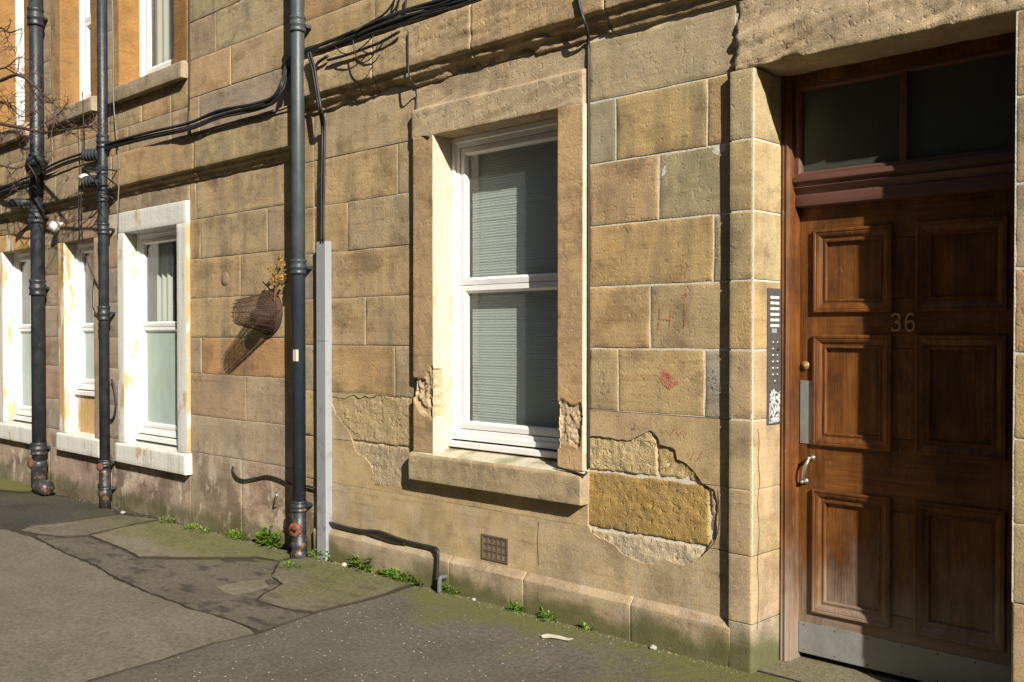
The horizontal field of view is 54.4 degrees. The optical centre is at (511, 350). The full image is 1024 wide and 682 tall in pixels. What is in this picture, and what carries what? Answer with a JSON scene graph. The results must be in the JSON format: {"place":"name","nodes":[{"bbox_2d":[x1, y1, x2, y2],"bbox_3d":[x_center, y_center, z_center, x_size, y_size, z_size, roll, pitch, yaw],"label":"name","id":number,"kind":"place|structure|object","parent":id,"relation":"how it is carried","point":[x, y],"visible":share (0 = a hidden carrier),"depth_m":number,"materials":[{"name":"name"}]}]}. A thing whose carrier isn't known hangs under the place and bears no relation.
{"place":"outdoors","nodes":[
{"label":"outdoors","id":0,"kind":"place"},
{"bbox_2d":[0,415,913,681],"bbox_3d":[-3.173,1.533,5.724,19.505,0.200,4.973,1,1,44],"label":"pavement","id":1,"kind":"structure","parent":0,"point":[64,617],"depth_m":5.30,"materials":[{"name":"grey asphalt"}]},
{"bbox_2d":[0,19,124,193],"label":"bare tree","id":2,"kind":"object","parent":1,"relation":"on","point":[41,100],"visible":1,"depth_m":8.89,"materials":[{"name":"brown plant"}]},
{"bbox_2d":[0,0,291,550],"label":"tenement building","id":3,"kind":"structure","parent":1,"relation":"on","point":[202,381],"depth_m":8.57,"materials":[{"name":"stone"}]},
{"bbox_2d":[15,0,24,124],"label":"window","id":4,"kind":"structure","parent":3,"relation":"in","point":[19,4],"depth_m":11.16,"materials":[{"name":"white plastic"}]},
{"bbox_2d":[9,0,54,494],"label":"soil pipe","id":5,"kind":"object","parent":3,"relation":"attached to","point":[37,465],"visible":0.98,"depth_m":10.04,"materials":[{"name":"metal"}]},
{"bbox_2d":[0,0,446,189],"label":"cable","id":6,"kind":"object","parent":5,"relation":"attached to","point":[309,49],"visible":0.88,"depth_m":6.96,"materials":[{"name":"black rubber"}]},
{"bbox_2d":[0,1,463,191],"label":"cable","id":7,"kind":"object","parent":5,"relation":"attached to","point":[284,76],"visible":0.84,"depth_m":7.33,"materials":[{"name":"black rubber"}]},
{"bbox_2d":[0,0,467,193],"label":"cable","id":8,"kind":"object","parent":5,"relation":"attached to","point":[365,31],"visible":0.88,"depth_m":6.98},
{"bbox_2d":[3,0,466,190],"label":"cable","id":9,"kind":"object","parent":5,"relation":"attached to","point":[451,3],"visible":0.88,"depth_m":6.37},
{"bbox_2d":[104,15,416,150],"bbox_3d":[-2.965,-1.869,8.329,8.272,0.431,0.111,1,1,44],"label":"cable","id":10,"kind":"object","parent":5,"relation":"attached to","point":[240,111],"visible":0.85,"depth_m":7.42,"materials":[{"name":"black rubber"}]},
{"bbox_2d":[105,14,421,148],"bbox_3d":[-2.943,-1.871,8.300,8.232,0.442,0.107,1,1,44],"label":"cable","id":11,"kind":"object","parent":5,"relation":"attached to","point":[238,111],"visible":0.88,"depth_m":7.18,"materials":[{"name":"black rubber"}]},
{"bbox_2d":[12,251,84,421],"bbox_3d":[-4.852,-0.162,11.219,0.814,1.851,1.205,1,1,44],"label":"window","id":12,"kind":"structure","parent":3,"relation":"in","point":[22,299],"depth_m":11.05,"materials":[{"name":"white plastic"}]},
{"bbox_2d":[49,220,62,231],"bbox_3d":[-4.525,-1.235,9.878,0.124,0.121,0.129,1,1,44],"label":"wall sensor","id":13,"kind":"object","parent":3,"relation":"attached to","point":[54,225],"depth_m":9.83,"materials":[{"name":"white plastic"}]},
{"bbox_2d":[77,129,79,239],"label":"cable","id":14,"kind":"object","parent":3,"relation":"attached to","point":[78,188],"visible":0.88,"depth_m":9.42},
{"bbox_2d":[80,92,83,242],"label":"cable","id":15,"kind":"object","parent":3,"relation":"attached to","point":[81,171],"visible":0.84,"depth_m":9.37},
{"bbox_2d":[74,241,94,396],"bbox_3d":[-3.694,-0.317,10.090,0.684,1.506,1.205,1,1,44],"label":"window","id":16,"kind":"structure","parent":3,"relation":"in","point":[84,277],"depth_m":9.88,"materials":[{"name":"white plastic"}]},
{"bbox_2d":[79,0,90,100],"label":"window","id":17,"kind":"structure","parent":3,"relation":"in","point":[84,5],"depth_m":9.96,"materials":[{"name":"white plastic"}]},
{"bbox_2d":[84,253,97,284],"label":"cable","id":18,"kind":"object","parent":3,"relation":"attached to","point":[90,270],"visible":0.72,"depth_m":9.33,"materials":[{"name":"black rubber"}]},
{"bbox_2d":[92,279,96,313],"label":"cable","id":19,"kind":"object","parent":3,"relation":"attached to","point":[92,296],"visible":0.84,"depth_m":9.31,"materials":[{"name":"black rubber"}]},
{"bbox_2d":[78,0,116,508],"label":"soil pipe","id":20,"kind":"object","parent":3,"relation":"attached to","point":[98,153],"visible":0.91,"depth_m":9.00,"materials":[{"name":"metal"}]},
{"bbox_2d":[83,167,117,185],"bbox_3d":[-3.669,-1.542,8.873,0.225,0.143,0.218,1,1,44],"label":"wall bracket","id":21,"kind":"object","parent":3,"relation":"attached to","point":[89,170],"depth_m":8.83,"materials":[{"name":"metal"}]},
{"bbox_2d":[110,379,116,420],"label":"cable","id":22,"kind":"object","parent":3,"relation":"attached to","point":[115,399],"visible":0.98,"depth_m":9.08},
{"bbox_2d":[112,0,119,229],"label":"cable","id":23,"kind":"object","parent":3,"relation":"attached to","point":[114,115],"visible":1,"depth_m":8.87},
{"bbox_2d":[135,228,177,445],"bbox_3d":[-2.638,-0.128,9.067,0.969,1.851,1.205,1,1,44],"label":"window","id":24,"kind":"structure","parent":3,"relation":"in","point":[156,250],"depth_m":8.91,"materials":[{"name":"white plastic"}]},
{"bbox_2d":[139,0,173,76],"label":"window","id":25,"kind":"structure","parent":3,"relation":"in","point":[156,17],"depth_m":9.04,"materials":[{"name":"white plastic"}]},
{"bbox_2d":[187,0,191,135],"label":"cable","id":26,"kind":"object","parent":3,"relation":"attached to","point":[188,63],"visible":0.81,"depth_m":8.07,"materials":[{"name":"black rubber"}]},
{"bbox_2d":[0,0,444,188],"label":"cable","id":27,"kind":"object","parent":3,"relation":"attached to","point":[272,97],"visible":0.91,"depth_m":7.33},
{"bbox_2d":[333,0,453,42],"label":"cable","id":28,"kind":"object","parent":27,"relation":"attached to","point":[402,14],"visible":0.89,"depth_m":6.13,"materials":[{"name":"black rubber"}]},
{"bbox_2d":[221,272,228,285],"bbox_3d":[-2.230,-0.559,7.739,0.110,0.110,0.009,1,1,44],"label":"patch disc","id":29,"kind":"object","parent":3,"relation":"attached to","point":[225,278],"visible":1,"depth_m":7.73,"materials":[{"name":"beige stone"}]},
{"bbox_2d":[191,106,290,137],"bbox_3d":[-2.034,-1.700,7.412,1.430,0.029,0.012,1,1,44],"label":"cable","id":30,"kind":"object","parent":3,"relation":"attached to","point":[242,121],"visible":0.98,"depth_m":7.36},
{"bbox_2d":[231,290,282,334],"bbox_3d":[-1.873,-0.278,7.194,0.330,0.330,0.290,1,1,44],"label":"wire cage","id":31,"kind":"object","parent":3,"relation":"attached to","point":[265,315],"visible":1,"depth_m":7.18,"materials":[{"name":"brown wicker"}]},
{"bbox_2d":[265,253,289,299],"bbox_3d":[-1.678,-0.529,7.130,0.262,0.329,0.112,1,1,44],"label":"dried weed","id":32,"kind":"object","parent":31,"relation":"in","point":[276,279],"visible":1,"depth_m":7.11,"materials":[{"name":"yellow plant"}]},
{"bbox_2d":[232,466,315,488],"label":"cable","id":33,"kind":"object","parent":3,"relation":"attached to","point":[271,476],"visible":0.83,"depth_m":7.33,"materials":[{"name":"black rubber"}]},
{"bbox_2d":[160,515,177,523],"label":"weed","id":34,"kind":"object","parent":1,"relation":"on","point":[170,519],"visible":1,"depth_m":8.29,"materials":[{"name":"green plant"}]},
{"bbox_2d":[182,522,211,533],"bbox_3d":[-2.503,1.401,7.898,0.429,0.083,0.182,1,1,44],"label":"weed","id":35,"kind":"object","parent":1,"relation":"on","point":[193,526],"visible":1,"depth_m":7.91,"materials":[{"name":"green plant"}]},
{"bbox_2d":[223,528,250,539],"bbox_3d":[-2.094,1.389,7.547,0.353,0.104,0.144,1,1,44],"label":"weed","id":36,"kind":"object","parent":1,"relation":"on","point":[235,533],"visible":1,"depth_m":7.56,"materials":[{"name":"green plant"}]},
{"bbox_2d":[253,524,282,547],"bbox_3d":[-1.770,1.351,7.270,0.373,0.176,0.202,2,2,66],"label":"weed","id":37,"kind":"object","parent":1,"relation":"on","point":[265,533],"visible":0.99,"depth_m":7.24,"materials":[{"name":"green plant"}]},
{"bbox_2d":[275,560,301,568],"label":"weed","id":38,"kind":"object","parent":1,"relation":"on","point":[288,564],"visible":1,"depth_m":6.59,"materials":[{"name":"green plant"}]},
{"bbox_2d":[307,548,333,560],"bbox_3d":[-1.296,1.391,6.792,0.279,0.096,0.111,1,1,30],"label":"weed","id":39,"kind":"object","parent":1,"relation":"on","point":[312,554],"visible":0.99,"depth_m":6.79,"materials":[{"name":"green plant"}]},
{"bbox_2d":[345,552,371,570],"bbox_3d":[-0.980,1.372,6.484,0.223,0.136,0.156,1,1,44],"label":"weed","id":40,"kind":"object","parent":1,"relation":"on","point":[365,564],"visible":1,"depth_m":6.49,"materials":[{"name":"green plant"}]},
{"bbox_2d":[54,493,736,673],"bbox_3d":[-1.794,1.443,7.215,7.803,0.063,0.125,1,1,44],"label":"grit","id":41,"kind":"object","parent":1,"relation":"on","point":[433,591],"visible":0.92,"depth_m":5.71,"materials":[{"name":"grey gravel"}]},
{"bbox_2d":[371,565,423,584],"bbox_3d":[-0.709,1.395,6.217,0.489,0.099,0.129,1,1,44],"label":"weed","id":42,"kind":"object","parent":1,"relation":"on","point":[402,577],"visible":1,"depth_m":6.21,"materials":[{"name":"green plant"}]},
{"bbox_2d":[435,582,460,594],"bbox_3d":[-0.392,1.407,5.894,0.243,0.084,0.090,1,1,44],"label":"weed","id":43,"kind":"object","parent":1,"relation":"on","point":[445,587],"visible":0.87,"depth_m":5.89,"materials":[{"name":"green plant"}]},
{"bbox_2d":[506,600,524,612],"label":"weed","id":44,"kind":"object","parent":1,"relation":"on","point":[514,606],"visible":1,"depth_m":5.51,"materials":[{"name":"green plant"}]},
{"bbox_2d":[538,606,558,621],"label":"weed","id":45,"kind":"object","parent":1,"relation":"on","point":[543,613],"visible":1,"depth_m":5.34,"materials":[{"name":"green plant"}]},
{"bbox_2d":[541,634,572,639],"bbox_3d":[0.225,1.446,5.017,0.170,0.008,0.058,0,1,27],"label":"paper scrap","id":46,"kind":"object","parent":1,"relation":"on","point":[552,636],"visible":1,"depth_m":5.02,"materials":[{"name":"beige paper"}]},
{"bbox_2d":[578,620,593,630],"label":"weed","id":47,"kind":"object","parent":1,"relation":"on","point":[586,627],"visible":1,"depth_m":5.16,"materials":[{"name":"green plant"}]},
{"bbox_2d":[649,645,656,649],"bbox_3d":[0.687,1.446,4.854,0.040,0.025,0.035,1,1,44],"label":"pebble","id":48,"kind":"object","parent":1,"relation":"on","point":[652,647],"visible":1,"depth_m":4.84,"materials":[{"name":"white stone"}]},
{"bbox_2d":[304,0,1023,681],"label":"tenement building","id":49,"kind":"structure","parent":1,"relation":"on","point":[846,176],"depth_m":4.75,"materials":[{"name":"stone"}]},
{"bbox_2d":[19,2,461,185],"bbox_3d":[-2.926,-1.873,8.289,8.217,0.444,0.118,1,1,44],"label":"cable","id":50,"kind":"object","parent":49,"relation":"attached to","point":[429,11],"visible":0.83,"depth_m":6.95,"materials":[{"name":"black rubber"}]},
{"bbox_2d":[6,0,481,191],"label":"cable","id":51,"kind":"object","parent":49,"relation":"attached to","point":[404,20],"visible":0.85,"depth_m":7.13,"materials":[{"name":"black rubber"}]},
{"bbox_2d":[289,0,312,558],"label":"drain pipe","id":52,"kind":"object","parent":49,"relation":"attached to","point":[299,27],"visible":0.98,"depth_m":6.83,"materials":[{"name":"black metal"}]},
{"bbox_2d":[305,0,452,53],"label":"cable","id":53,"kind":"object","parent":52,"relation":"attached to","point":[413,9],"visible":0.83,"depth_m":6.06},
{"bbox_2d":[316,2,450,49],"bbox_3d":[-0.738,-2.046,6.203,2.127,0.056,0.030,1,1,44],"label":"cable","id":54,"kind":"object","parent":52,"relation":"attached to","point":[365,29],"visible":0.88,"depth_m":6.47,"materials":[{"name":"black rubber"}]},
{"bbox_2d":[309,55,322,198],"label":"cable","id":55,"kind":"object","parent":49,"relation":"attached to","point":[322,121],"visible":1,"depth_m":6.73,"materials":[{"name":"black rubber"}]},
{"bbox_2d":[315,55,328,69],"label":"cable","id":56,"kind":"object","parent":49,"relation":"attached to","point":[321,60],"visible":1,"depth_m":6.64,"materials":[{"name":"black rubber"}]},
{"bbox_2d":[316,241,331,560],"bbox_3d":[-1.281,0.344,6.790,0.113,2.172,0.056,1,1,44],"label":"cable cover","id":57,"kind":"object","parent":49,"relation":"attached to","point":[324,364],"visible":0.83,"depth_m":6.76,"materials":[{"name":"grey plastic"}]},
{"bbox_2d":[306,53,320,172],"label":"cable","id":58,"kind":"object","parent":57,"relation":"attached to","point":[317,108],"visible":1,"depth_m":6.68,"materials":[{"name":"black rubber"}]},
{"bbox_2d":[307,52,322,242],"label":"cable","id":59,"kind":"object","parent":57,"relation":"attached to","point":[321,148],"visible":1,"depth_m":6.73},
{"bbox_2d":[309,51,325,242],"bbox_3d":[-1.288,-1.370,6.691,0.144,1.286,0.097,1,1,44],"label":"cable","id":60,"kind":"object","parent":57,"relation":"attached to","point":[324,148],"visible":1,"depth_m":6.71,"materials":[{"name":"black rubber"}]},
{"bbox_2d":[335,35,373,54],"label":"cable","id":61,"kind":"object","parent":49,"relation":"attached to","point":[358,49],"visible":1,"depth_m":6.32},
{"bbox_2d":[327,30,399,60],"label":"cable","id":62,"kind":"object","parent":49,"relation":"attached to","point":[369,46],"visible":0.98,"depth_m":6.28,"materials":[{"name":"black rubber"}]},
{"bbox_2d":[353,39,377,62],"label":"cable","id":63,"kind":"object","parent":49,"relation":"hanging from","point":[368,59],"visible":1,"depth_m":6.27,"materials":[{"name":"black rubber"}]},
{"bbox_2d":[360,42,382,53],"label":"cable","id":64,"kind":"object","parent":49,"relation":"attached to","point":[373,51],"visible":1,"depth_m":6.24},
{"bbox_2d":[353,0,394,31],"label":"cable","id":65,"kind":"object","parent":49,"relation":"attached to","point":[380,16],"visible":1,"depth_m":6.30,"materials":[{"name":"black rubber"}]},
{"bbox_2d":[329,521,439,584],"bbox_3d":[-0.852,1.275,6.380,1.179,0.243,0.052,1,1,44],"label":"cable","id":66,"kind":"object","parent":49,"relation":"attached to","point":[398,539],"visible":0.99,"depth_m":6.24,"materials":[{"name":"black rubber"}]},
{"bbox_2d":[365,532,405,544],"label":"cable","id":67,"kind":"object","parent":49,"relation":"attached to","point":[382,539],"visible":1,"depth_m":6.35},
{"bbox_2d":[313,0,457,56],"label":"cable","id":68,"kind":"object","parent":49,"relation":"attached to","point":[322,51],"visible":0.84,"depth_m":6.58,"materials":[{"name":"black rubber"}]},
{"bbox_2d":[339,4,443,40],"bbox_3d":[-0.746,-2.039,6.207,2.156,0.103,0.029,1,1,45],"label":"cable","id":69,"kind":"object","parent":49,"relation":"attached to","point":[400,23],"visible":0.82,"depth_m":6.12,"materials":[{"name":"black rubber"}]},
{"bbox_2d":[387,0,399,14],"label":"cable","id":70,"kind":"object","parent":49,"relation":"attached to","point":[394,9],"visible":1,"depth_m":6.21,"materials":[{"name":"black rubber"}]},
{"bbox_2d":[318,0,474,55],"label":"cable","id":71,"kind":"object","parent":49,"relation":"attached to","point":[384,29],"visible":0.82,"depth_m":6.23,"materials":[{"name":"black rubber"}]},
{"bbox_2d":[407,31,429,137],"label":"cable","id":72,"kind":"object","parent":49,"relation":"attached to","point":[409,74],"visible":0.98,"depth_m":6.04,"materials":[{"name":"black rubber"}]},
{"bbox_2d":[437,574,447,593],"bbox_3d":[-0.412,1.385,5.918,0.028,0.108,0.082,1,1,44],"label":"overflow pipe","id":73,"kind":"object","parent":49,"relation":"attached to","point":[439,582],"visible":1,"depth_m":5.89,"materials":[{"name":"grey plastic"}]},
{"bbox_2d":[481,533,507,564],"bbox_3d":[-0.095,1.132,5.695,0.216,0.147,0.024,1,1,44],"label":"air vent","id":74,"kind":"object","parent":49,"relation":"attached to","point":[497,560],"visible":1,"depth_m":5.69,"materials":[{"name":"metal"}]},
{"bbox_2d":[448,118,559,458],"bbox_3d":[0.384,-0.353,6.148,0.989,1.876,1.205,1,1,44],"label":"window","id":75,"kind":"structure","parent":49,"relation":"in","point":[504,181],"depth_m":5.87,"materials":[{"name":"white plastic"}]},
{"bbox_2d":[555,465,587,475],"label":"cable","id":76,"kind":"object","parent":49,"relation":"attached to","point":[569,470],"visible":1,"depth_m":5.20,"materials":[{"name":"black rubber"}]},
{"bbox_2d":[577,0,589,467],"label":"cable","id":77,"kind":"object","parent":49,"relation":"attached to","point":[588,228],"visible":1,"depth_m":5.17,"materials":[{"name":"plastic"}]},
{"bbox_2d":[766,288,780,424],"bbox_3d":[1.213,0.026,4.604,0.015,0.628,0.116,1,1,44],"label":"door entry panel","id":78,"kind":"object","parent":49,"relation":"attached to","point":[773,413],"visible":1,"depth_m":4.60,"materials":[{"name":"metal"}]},
{"bbox_2d":[798,189,1014,681],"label":"door","id":79,"kind":"structure","parent":49,"relation":"in","point":[907,305],"depth_m":4.33,"materials":[{"name":"brown wood"}]}
]}

